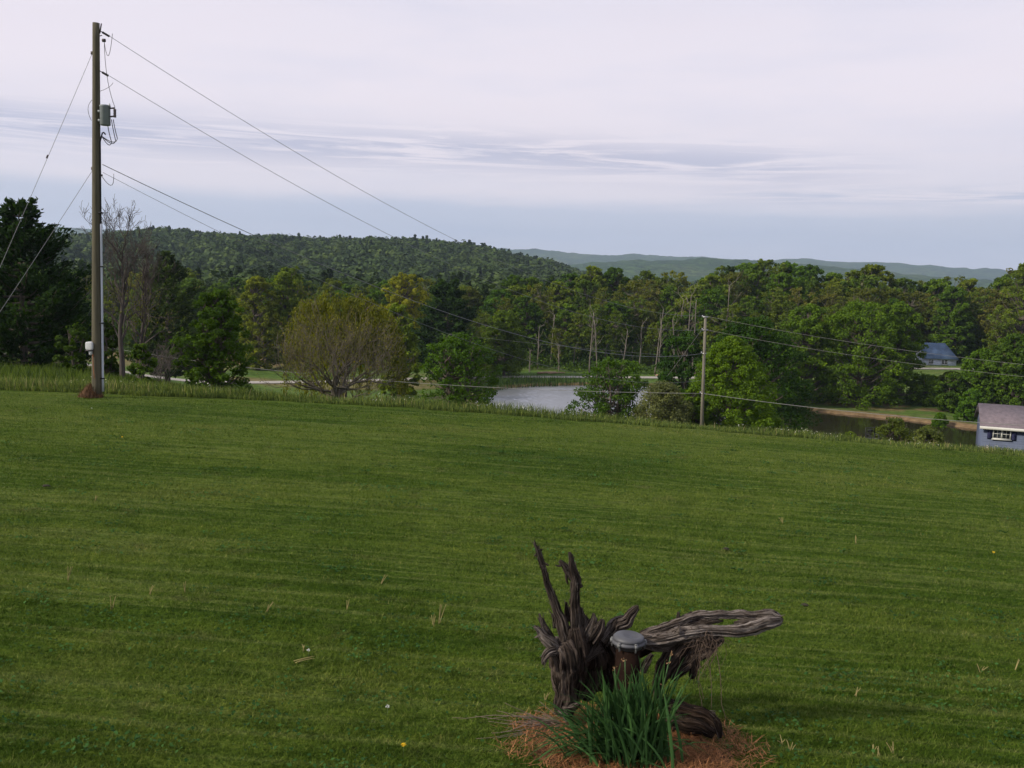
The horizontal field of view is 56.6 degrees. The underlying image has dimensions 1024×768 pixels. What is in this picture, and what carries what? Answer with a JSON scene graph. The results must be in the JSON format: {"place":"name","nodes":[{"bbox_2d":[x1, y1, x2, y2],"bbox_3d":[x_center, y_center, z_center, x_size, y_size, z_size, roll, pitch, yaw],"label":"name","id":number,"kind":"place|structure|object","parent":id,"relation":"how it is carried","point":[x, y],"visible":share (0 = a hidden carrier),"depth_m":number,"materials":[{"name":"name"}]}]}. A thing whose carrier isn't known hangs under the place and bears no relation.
{"place":"outdoors","nodes":[
{"label":"outdoors","id":0,"kind":"place"},
{"bbox_2d":[1,225,1019,428],"bbox_3d":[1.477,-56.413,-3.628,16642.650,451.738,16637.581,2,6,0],"label":"ground","id":1,"kind":"structure","parent":0,"point":[691,267],"depth_m":2861.01,"materials":[{"name":"green plant"}]},
{"bbox_2d":[0,196,110,368],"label":"pine tree","id":2,"kind":"object","parent":1,"relation":"on","point":[45,292],"visible":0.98,"depth_m":59.01,"materials":[{"name":"green plant"}]},
{"bbox_2d":[15,266,110,364],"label":"pine tree","id":3,"kind":"object","parent":1,"relation":"on","point":[89,330],"visible":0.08,"depth_m":81.89,"materials":[{"name":"green plant"}]},
{"bbox_2d":[52,322,91,372],"bbox_3d":[-25.812,-1.799,56.092,2.079,3.695,1.902,6,8,36],"label":"shrub","id":4,"kind":"object","parent":1,"relation":"on","point":[76,354],"visible":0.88,"depth_m":55.91,"materials":[{"name":"green plant"}]},
{"bbox_2d":[85,22,117,397],"bbox_3d":[-11.202,-4.617,26.060,0.938,10.174,0.562,2,6,0],"label":"utility pole","id":5,"kind":"object","parent":1,"relation":"on","point":[101,115],"visible":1,"depth_m":25.89,"materials":[{"name":"brown wood"}]},
{"bbox_2d":[110,36,685,315],"bbox_3d":[1.945,-7.328,49.290,0.022,8.678,53.129,5,7,29],"label":"power line","id":6,"kind":"object","parent":5,"relation":"attached to","point":[365,192],"visible":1,"depth_m":35.04,"materials":[{"name":"grey metal"}]},
{"bbox_2d":[103,319,118,375],"bbox_3d":[-25.767,-1.960,60.349,1.899,4.383,1.852,-3,8,-37],"label":"shrub","id":7,"kind":"object","parent":1,"relation":"on","point":[110,366],"visible":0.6,"depth_m":60.06,"materials":[{"name":"green plant"}]},
{"bbox_2d":[75,194,179,379],"bbox_3d":[-21.946,-5.057,53.767,5.181,11.177,4.740,7,8,42],"label":"bare tree","id":8,"kind":"object","parent":1,"relation":"on","point":[120,333],"visible":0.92,"depth_m":53.77,"materials":[{"name":"brown plant"}]},
{"bbox_2d":[126,343,158,384],"bbox_3d":[-19.655,-0.743,50.298,1.764,2.878,1.503,4,7,23],"label":"shrub","id":9,"kind":"object","parent":1,"relation":"on","point":[141,353],"visible":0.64,"depth_m":50.11,"materials":[{"name":"green plant"}]},
{"bbox_2d":[116,227,183,365],"bbox_3d":[-21.854,-4.428,57.472,3.897,10.047,4.098,-4,9,-43],"label":"bare tree","id":10,"kind":"object","parent":1,"relation":"on","point":[145,267],"visible":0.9,"depth_m":56.76,"materials":[{"name":"brown plant"}]},
{"bbox_2d":[115,250,205,382],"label":"pine tree","id":11,"kind":"object","parent":1,"relation":"on","point":[182,302],"visible":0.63,"depth_m":118.78,"materials":[{"name":"green plant"}]},
{"bbox_2d":[135,340,191,383],"bbox_3d":[-20.940,-1.024,57.316,2.877,3.534,3.139,7,8,42],"label":"bare shrub","id":12,"kind":"object","parent":1,"relation":"on","point":[165,360],"visible":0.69,"depth_m":57.30,"materials":[{"name":"brown plant"}]},
{"bbox_2d":[167,288,256,390],"bbox_3d":[-18.154,-2.207,58.138,4.388,7.307,4.397,3,6,14],"label":"young maple","id":13,"kind":"object","parent":1,"relation":"on","point":[215,357],"visible":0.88,"depth_m":57.29,"materials":[{"name":"green plant"}]},
{"bbox_2d":[234,275,279,370],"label":"broadleaf tree","id":14,"kind":"object","parent":1,"relation":"on","point":[251,294],"visible":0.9,"depth_m":183.96,"materials":[{"name":"green plant"}]},
{"bbox_2d":[262,265,310,367],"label":"broadleaf tree","id":15,"kind":"object","parent":1,"relation":"on","point":[293,298],"visible":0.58,"depth_m":187.75,"materials":[{"name":"green plant"}]},
{"bbox_2d":[253,278,418,399],"bbox_3d":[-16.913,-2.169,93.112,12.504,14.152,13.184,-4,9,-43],"label":"willow tree","id":16,"kind":"object","parent":1,"relation":"on","point":[373,312],"visible":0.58,"depth_m":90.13,"materials":[{"name":"green plant"}]},
{"bbox_2d":[375,302,422,397],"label":"broadleaf tree","id":17,"kind":"object","parent":1,"relation":"on","point":[411,340],"visible":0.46,"depth_m":149.30,"materials":[{"name":"green plant"}]},
{"bbox_2d":[380,272,429,354],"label":"broadleaf tree","id":18,"kind":"object","parent":1,"relation":"on","point":[401,279],"visible":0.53,"depth_m":202.83,"materials":[{"name":"green plant"}]},
{"bbox_2d":[405,278,496,375],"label":"pine tree","id":19,"kind":"object","parent":1,"relation":"on","point":[447,298],"visible":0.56,"depth_m":176.17,"materials":[{"name":"green plant"}]},
{"bbox_2d":[414,331,502,407],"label":"shrub","id":20,"kind":"object","parent":1,"relation":"on","point":[450,371],"visible":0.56,"depth_m":85.21,"materials":[{"name":"green plant"}]},
{"bbox_2d":[461,286,482,336],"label":"broadleaf tree","id":21,"kind":"object","parent":1,"relation":"on","point":[471,296],"visible":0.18,"depth_m":237.75,"materials":[{"name":"green plant"}]},
{"bbox_2d":[0,225,979,320],"bbox_3d":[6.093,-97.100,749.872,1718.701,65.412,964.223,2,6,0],"label":"forest","id":22,"kind":"object","parent":1,"relation":"on","point":[210,258],"visible":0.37,"depth_m":705.04,"materials":[{"name":"green plant"}]},
{"bbox_2d":[473,289,522,330],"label":"broadleaf tree","id":23,"kind":"object","parent":1,"relation":"on","point":[494,293],"visible":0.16,"depth_m":229.82,"materials":[{"name":"green plant"}]},
{"bbox_2d":[474,310,534,376],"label":"broadleaf tree","id":24,"kind":"object","parent":1,"relation":"on","point":[504,320],"visible":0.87,"depth_m":186.54,"materials":[{"name":"green plant"}]},
{"bbox_2d":[18,308,1002,373],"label":"undergrowth","id":25,"kind":"object","parent":1,"relation":"on","point":[583,359],"visible":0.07,"depth_m":208.70,"materials":[{"name":"green plant"}]},
{"bbox_2d":[0,374,1023,455],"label":"tall grass","id":26,"kind":"structure","parent":1,"relation":"on","point":[159,390],"depth_m":28.00,"materials":[{"name":"green plant"}]},
{"bbox_2d":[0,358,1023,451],"bbox_3d":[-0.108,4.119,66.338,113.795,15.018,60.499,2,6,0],"label":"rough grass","id":27,"kind":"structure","parent":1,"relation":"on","point":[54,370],"depth_m":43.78,"materials":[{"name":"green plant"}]},
{"bbox_2d":[508,295,549,360],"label":"woodland tree","id":28,"kind":"object","parent":1,"relation":"on","point":[531,309],"visible":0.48,"depth_m":214.85,"materials":[{"name":"green plant"}]},
{"bbox_2d":[522,283,556,329],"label":"budding tree","id":29,"kind":"object","parent":1,"relation":"on","point":[542,298],"visible":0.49,"depth_m":230.45,"materials":[{"name":"green plant"}]},
{"bbox_2d":[542,281,573,351],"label":"woodland tree","id":30,"kind":"object","parent":1,"relation":"on","point":[559,293],"visible":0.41,"depth_m":240.47,"materials":[{"name":"green plant"}]},
{"bbox_2d":[468,374,648,391],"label":"reeds","id":31,"kind":"object","parent":1,"relation":"on","point":[513,381],"visible":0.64,"depth_m":177.03,"materials":[{"name":"green plant"}]},
{"bbox_2d":[548,328,571,367],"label":"budding tree","id":32,"kind":"object","parent":1,"relation":"on","point":[555,332],"visible":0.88,"depth_m":205.82,"materials":[{"name":"green plant"}]},
{"bbox_2d":[543,303,585,364],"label":"woodland tree","id":33,"kind":"object","parent":1,"relation":"on","point":[563,316],"visible":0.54,"depth_m":215.35,"materials":[{"name":"green plant"}]},
{"bbox_2d":[548,272,581,321],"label":"woodland tree","id":34,"kind":"object","parent":1,"relation":"on","point":[570,283],"visible":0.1,"depth_m":257.55,"materials":[{"name":"green plant"}]},
{"bbox_2d":[567,310,589,364],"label":"woodland tree","id":35,"kind":"object","parent":1,"relation":"on","point":[577,330],"visible":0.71,"depth_m":211.86,"materials":[{"name":"green plant"}]},
{"bbox_2d":[569,279,598,322],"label":"woodland tree","id":36,"kind":"object","parent":1,"relation":"on","point":[582,301],"visible":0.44,"depth_m":237.11,"materials":[{"name":"green plant"}]},
{"bbox_2d":[569,265,612,326],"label":"woodland tree","id":37,"kind":"object","parent":1,"relation":"on","point":[594,272],"visible":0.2,"depth_m":255.60,"materials":[{"name":"green plant"}]},
{"bbox_2d":[580,304,607,359],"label":"woodland tree","id":38,"kind":"object","parent":1,"relation":"on","point":[597,312],"visible":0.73,"depth_m":208.35,"materials":[{"name":"green plant"}]},
{"bbox_2d":[563,356,648,419],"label":"shrub","id":39,"kind":"object","parent":1,"relation":"on","point":[602,403],"visible":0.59,"depth_m":83.44,"materials":[{"name":"green plant"}]},
{"bbox_2d":[603,310,627,359],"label":"woodland tree","id":40,"kind":"object","parent":1,"relation":"on","point":[616,334],"visible":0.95,"depth_m":206.69,"materials":[{"name":"green plant"}]},
{"bbox_2d":[600,301,633,360],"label":"woodland tree","id":41,"kind":"object","parent":1,"relation":"on","point":[612,307],"visible":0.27,"depth_m":220.71,"materials":[{"name":"green plant"}]},
{"bbox_2d":[601,267,634,328],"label":"woodland tree","id":42,"kind":"object","parent":1,"relation":"on","point":[612,276],"visible":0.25,"depth_m":257.24,"materials":[{"name":"green plant"}]},
{"bbox_2d":[615,282,653,360],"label":"tree","id":43,"kind":"object","parent":1,"relation":"on","point":[634,286],"visible":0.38,"depth_m":231.67,"materials":[{"name":"green plant"}]},
{"bbox_2d":[625,297,650,358],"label":"woodland tree","id":44,"kind":"object","parent":1,"relation":"on","point":[637,330],"visible":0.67,"depth_m":223.49,"materials":[{"name":"green plant"}]},
{"bbox_2d":[628,279,661,329],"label":"budding tree","id":45,"kind":"object","parent":1,"relation":"on","point":[655,294],"visible":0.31,"depth_m":240.97,"materials":[{"name":"green plant"}]},
{"bbox_2d":[635,301,661,350],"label":"tree","id":46,"kind":"object","parent":1,"relation":"on","point":[652,314],"visible":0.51,"depth_m":223.14,"materials":[{"name":"green plant"}]},
{"bbox_2d":[626,380,695,424],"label":"shrub","id":47,"kind":"object","parent":1,"relation":"on","point":[665,399],"visible":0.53,"depth_m":79.72,"materials":[{"name":"green plant"}]},
{"bbox_2d":[654,285,683,328],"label":"woodland tree","id":48,"kind":"object","parent":1,"relation":"on","point":[668,292],"visible":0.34,"depth_m":240.12,"materials":[{"name":"green plant"}]},
{"bbox_2d":[652,311,687,365],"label":"woodland tree","id":49,"kind":"object","parent":1,"relation":"on","point":[668,331],"visible":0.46,"depth_m":210.12,"materials":[{"name":"green plant"}]},
{"bbox_2d":[659,270,690,294],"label":"budding tree","id":50,"kind":"object","parent":1,"relation":"on","point":[684,281],"visible":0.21,"depth_m":265.01,"materials":[{"name":"green plant"}]},
{"bbox_2d":[656,331,707,416],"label":"maple tree","id":51,"kind":"object","parent":1,"relation":"on","point":[687,340],"visible":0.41,"depth_m":111.92,"materials":[{"name":"green plant"}]},
{"bbox_2d":[667,294,701,361],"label":"woodland tree","id":52,"kind":"object","parent":1,"relation":"on","point":[686,310],"visible":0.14,"depth_m":222.97,"materials":[{"name":"green plant"}]},
{"bbox_2d":[682,387,712,425],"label":"shrub","id":53,"kind":"object","parent":1,"relation":"on","point":[694,401],"visible":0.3,"depth_m":83.04,"materials":[{"name":"green plant"}]},
{"bbox_2d":[700,315,707,425],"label":"utility pole","id":54,"kind":"object","parent":1,"relation":"on","point":[704,353],"visible":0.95,"depth_m":73.21,"materials":[{"name":"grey wood"}]},
{"bbox_2d":[102,164,701,356],"bbox_3d":[1.738,-4.160,49.508,0.033,8.108,53.347,5,7,29],"label":"power line","id":55,"kind":"object","parent":54,"relation":"attached to","point":[375,286],"visible":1,"depth_m":36.33,"materials":[{"name":"grey metal"}]},
{"bbox_2d":[110,76,704,330],"bbox_3d":[1.930,-6.283,49.402,0.022,8.646,53.132,5,7,29],"label":"power line","id":56,"kind":"object","parent":54,"relation":"attached to","point":[376,228],"visible":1,"depth_m":35.91,"materials":[{"name":"grey metal"}]},
{"bbox_2d":[678,274,730,327],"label":"woodland tree","id":57,"kind":"object","parent":1,"relation":"on","point":[713,280],"visible":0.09,"depth_m":229.24,"materials":[{"name":"green plant"}]},
{"bbox_2d":[683,289,735,361],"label":"woodland tree","id":58,"kind":"object","parent":1,"relation":"on","point":[716,295],"visible":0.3,"depth_m":212.59,"materials":[{"name":"green plant"}]},
{"bbox_2d":[695,315,724,352],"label":"woodland tree","id":59,"kind":"object","parent":1,"relation":"on","point":[711,334],"visible":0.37,"depth_m":209.35,"materials":[{"name":"green plant"}]},
{"bbox_2d":[715,302,744,334],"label":"woodland tree","id":60,"kind":"object","parent":1,"relation":"on","point":[731,309],"visible":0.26,"depth_m":202.09,"materials":[{"name":"green plant"}]},
{"bbox_2d":[681,335,788,430],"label":"linden tree","id":61,"kind":"object","parent":1,"relation":"on","point":[732,350],"visible":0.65,"depth_m":82.72,"materials":[{"name":"green plant"}]},
{"bbox_2d":[719,272,751,317],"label":"budding tree","id":62,"kind":"object","parent":1,"relation":"on","point":[732,276],"visible":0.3,"depth_m":235.88,"materials":[{"name":"green plant"}]},
{"bbox_2d":[732,268,769,327],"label":"woodland tree","id":63,"kind":"object","parent":1,"relation":"on","point":[752,274],"visible":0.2,"depth_m":240.17,"materials":[{"name":"green plant"}]},
{"bbox_2d":[735,296,766,319],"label":"woodland tree","id":64,"kind":"object","parent":1,"relation":"on","point":[750,302],"visible":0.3,"depth_m":219.47,"materials":[{"name":"green plant"}]},
{"bbox_2d":[693,315,822,433],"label":"maple tree","id":65,"kind":"object","parent":1,"relation":"on","point":[765,351],"visible":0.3,"depth_m":102.02,"materials":[{"name":"green plant"}]},
{"bbox_2d":[760,287,787,337],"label":"woodland tree","id":66,"kind":"object","parent":1,"relation":"on","point":[777,295],"visible":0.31,"depth_m":219.68,"materials":[{"name":"green plant"}]},
{"bbox_2d":[766,295,793,336],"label":"woodland tree","id":67,"kind":"object","parent":1,"relation":"on","point":[775,310],"visible":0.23,"depth_m":217.85,"materials":[{"name":"green plant"}]},
{"bbox_2d":[761,332,800,408],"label":"maple tree","id":68,"kind":"object","parent":1,"relation":"on","point":[792,368],"visible":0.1,"depth_m":149.14,"materials":[{"name":"green plant"}]},
{"bbox_2d":[755,272,808,313],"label":"woodland tree","id":69,"kind":"object","parent":1,"relation":"on","point":[787,282],"visible":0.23,"depth_m":231.11,"materials":[{"name":"green plant"}]},
{"bbox_2d":[762,260,820,318],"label":"woodland tree","id":70,"kind":"object","parent":1,"relation":"on","point":[794,270],"visible":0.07,"depth_m":253.85,"materials":[{"name":"green plant"}]},
{"bbox_2d":[778,303,841,404],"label":"maple tree","id":71,"kind":"object","parent":1,"relation":"on","point":[811,323],"visible":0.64,"depth_m":156.32,"materials":[{"name":"green plant"}]},
{"bbox_2d":[840,274,881,304],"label":"woodland tree","id":72,"kind":"object","parent":1,"relation":"on","point":[854,283],"visible":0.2,"depth_m":233.38,"materials":[{"name":"green plant"}]},
{"bbox_2d":[810,298,913,410],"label":"maple tree","id":73,"kind":"object","parent":1,"relation":"on","point":[857,316],"visible":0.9,"depth_m":154.12,"materials":[{"name":"green plant"}]},
{"bbox_2d":[846,287,889,335],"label":"budding tree","id":74,"kind":"object","parent":1,"relation":"on","point":[868,292],"visible":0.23,"depth_m":212.93,"materials":[{"name":"green plant"}]},
{"bbox_2d":[849,264,896,296],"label":"woodland tree","id":75,"kind":"object","parent":1,"relation":"on","point":[876,270],"visible":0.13,"depth_m":259.19,"materials":[{"name":"green plant"}]},
{"bbox_2d":[854,301,928,403],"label":"maple tree","id":76,"kind":"object","parent":1,"relation":"on","point":[901,310],"visible":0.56,"depth_m":157.85,"materials":[{"name":"green plant"}]},
{"bbox_2d":[870,417,915,442],"bbox_3d":[25.256,3.736,62.720,3.207,3.204,3.044,5,7,26],"label":"shrub","id":77,"kind":"object","parent":1,"relation":"on","point":[893,429],"visible":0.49,"depth_m":62.31,"materials":[{"name":"green plant"}]},
{"bbox_2d":[890,277,922,330],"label":"woodland tree","id":78,"kind":"object","parent":1,"relation":"on","point":[901,285],"visible":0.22,"depth_m":256.39,"materials":[{"name":"green plant"}]},
{"bbox_2d":[896,292,929,341],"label":"budding tree","id":79,"kind":"object","parent":1,"relation":"on","point":[908,296],"visible":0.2,"depth_m":239.82,"materials":[{"name":"green plant"}]},
{"bbox_2d":[904,374,944,406],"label":"shrub","id":80,"kind":"object","parent":1,"relation":"on","point":[929,382],"visible":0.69,"depth_m":157.75,"materials":[{"name":"green plant"}]},
{"bbox_2d":[909,424,943,444],"bbox_3d":[25.819,3.795,58.605,2.747,2.590,2.489,2,6,0],"label":"shrub","id":81,"kind":"object","parent":1,"relation":"on","point":[924,432],"visible":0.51,"depth_m":58.36,"materials":[{"name":"green plant"}]},
{"bbox_2d":[910,278,951,330],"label":"woodland tree","id":82,"kind":"object","parent":1,"relation":"on","point":[936,287],"visible":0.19,"depth_m":256.17,"materials":[{"name":"green plant"}]},
{"bbox_2d":[920,303,945,342],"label":"woodland tree","id":83,"kind":"object","parent":1,"relation":"on","point":[928,325],"visible":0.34,"depth_m":238.35,"materials":[{"name":"green plant"}]},
{"bbox_2d":[915,342,958,365],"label":"house","id":84,"kind":"structure","parent":1,"relation":"on","point":[942,350],"depth_m":219.43,"materials":[{"name":"blue"}]},
{"bbox_2d":[932,372,967,413],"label":"shrub","id":85,"kind":"object","parent":1,"relation":"on","point":[952,385],"visible":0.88,"depth_m":149.85,"materials":[{"name":"green plant"}]},
{"bbox_2d":[927,286,977,359],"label":"woodland tree","id":86,"kind":"object","parent":1,"relation":"on","point":[960,304],"visible":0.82,"depth_m":231.65,"materials":[{"name":"green plant"}]},
{"bbox_2d":[952,388,984,421],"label":"shrub","id":87,"kind":"object","parent":1,"relation":"on","point":[968,404],"visible":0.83,"depth_m":140.20,"materials":[{"name":"green plant"}]},
{"bbox_2d":[965,288,994,349],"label":"woodland tree","id":88,"kind":"object","parent":1,"relation":"on","point":[981,302],"visible":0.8,"depth_m":233.79,"materials":[{"name":"green plant"}]},
{"bbox_2d":[955,348,1009,404],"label":"maple tree","id":89,"kind":"object","parent":1,"relation":"on","point":[973,363],"visible":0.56,"depth_m":148.73,"materials":[{"name":"green plant"}]},
{"bbox_2d":[977,299,1011,345],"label":"budding tree","id":90,"kind":"object","parent":1,"relation":"on","point":[986,325],"visible":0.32,"depth_m":220.75,"materials":[{"name":"green plant"}]},
{"bbox_2d":[973,333,1023,406],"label":"maple tree","id":91,"kind":"object","parent":1,"relation":"on","point":[1012,345],"visible":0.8,"depth_m":145.10,"materials":[{"name":"green plant"}]},
{"bbox_2d":[974,403,1023,449],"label":"house","id":92,"kind":"structure","parent":1,"relation":"on","point":[1001,433],"depth_m":84.69,"materials":[{"name":"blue wood"}]},
{"bbox_2d":[986,263,1023,368],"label":"maple tree","id":93,"kind":"object","parent":1,"relation":"on","point":[1007,317],"visible":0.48,"depth_m":199.08,"materials":[{"name":"green plant"}]},
{"bbox_2d":[0,389,1023,767],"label":"lawn","id":94,"kind":"structure","parent":0,"point":[506,541],"depth_m":10.95,"materials":[{"name":"green plant"}]},
{"bbox_2d":[452,701,569,740],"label":"brush twigs","id":95,"kind":"object","parent":94,"relation":"on","point":[547,722],"visible":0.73,"depth_m":6.49,"materials":[{"name":"brown wood"}]},
{"bbox_2d":[0,407,1023,767],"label":"clover","id":96,"kind":"object","parent":94,"relation":"on","point":[592,561],"visible":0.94,"depth_m":8.09,"materials":[{"name":"green plant"}]},
{"bbox_2d":[529,722,735,767],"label":"soil patch","id":97,"kind":"object","parent":94,"relation":"on","point":[549,757],"visible":0.14,"depth_m":6.15,"materials":[{"name":"brown soil"}]},
{"bbox_2d":[499,650,725,767],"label":"daffodil plant","id":98,"kind":"object","parent":97,"relation":"on","point":[626,727],"visible":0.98,"depth_m":5.96,"materials":[{"name":"green plant"}]},
{"bbox_2d":[610,630,646,698],"bbox_3d":[0.776,2.090,6.443,0.246,0.816,0.239,2,6,0],"label":"well casing","id":99,"kind":"object","parent":97,"relation":"on","point":[629,644],"visible":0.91,"depth_m":6.35,"materials":[{"name":"grey metal"}]},
{"bbox_2d":[530,539,784,738],"bbox_3d":[1.004,1.721,6.599,1.772,1.285,0.596,2,6,6],"label":"tree stump","id":100,"kind":"object","parent":97,"relation":"on","point":[576,648],"visible":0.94,"depth_m":6.52,"materials":[{"name":"brown wood"}]},
{"bbox_2d":[491,700,775,767],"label":"dead grass","id":101,"kind":"structure","parent":94,"relation":"on","point":[705,756],"depth_m":6.19,"materials":[{"name":"brown plant"}]},
{"bbox_2d":[0,0,1023,270],"label":"sky","id":102,"kind":"structure","parent":0,"point":[887,131],"materials":[{"name":"white"}]},
{"bbox_2d":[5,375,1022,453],"bbox_3d":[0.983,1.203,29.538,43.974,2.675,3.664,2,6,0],"label":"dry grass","id":103,"kind":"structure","parent":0,"point":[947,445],"depth_m":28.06,"materials":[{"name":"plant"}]},
{"bbox_2d":[87,364,959,382],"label":"road","id":104,"kind":"structure","parent":0,"point":[177,379],"depth_m":180.50,"materials":[{"name":"grey asphalt"}]},
{"bbox_2d":[476,385,976,447],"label":"pond","id":105,"kind":"structure","parent":0,"point":[553,397],"depth_m":144.41,"materials":[{"name":"black liquid"}]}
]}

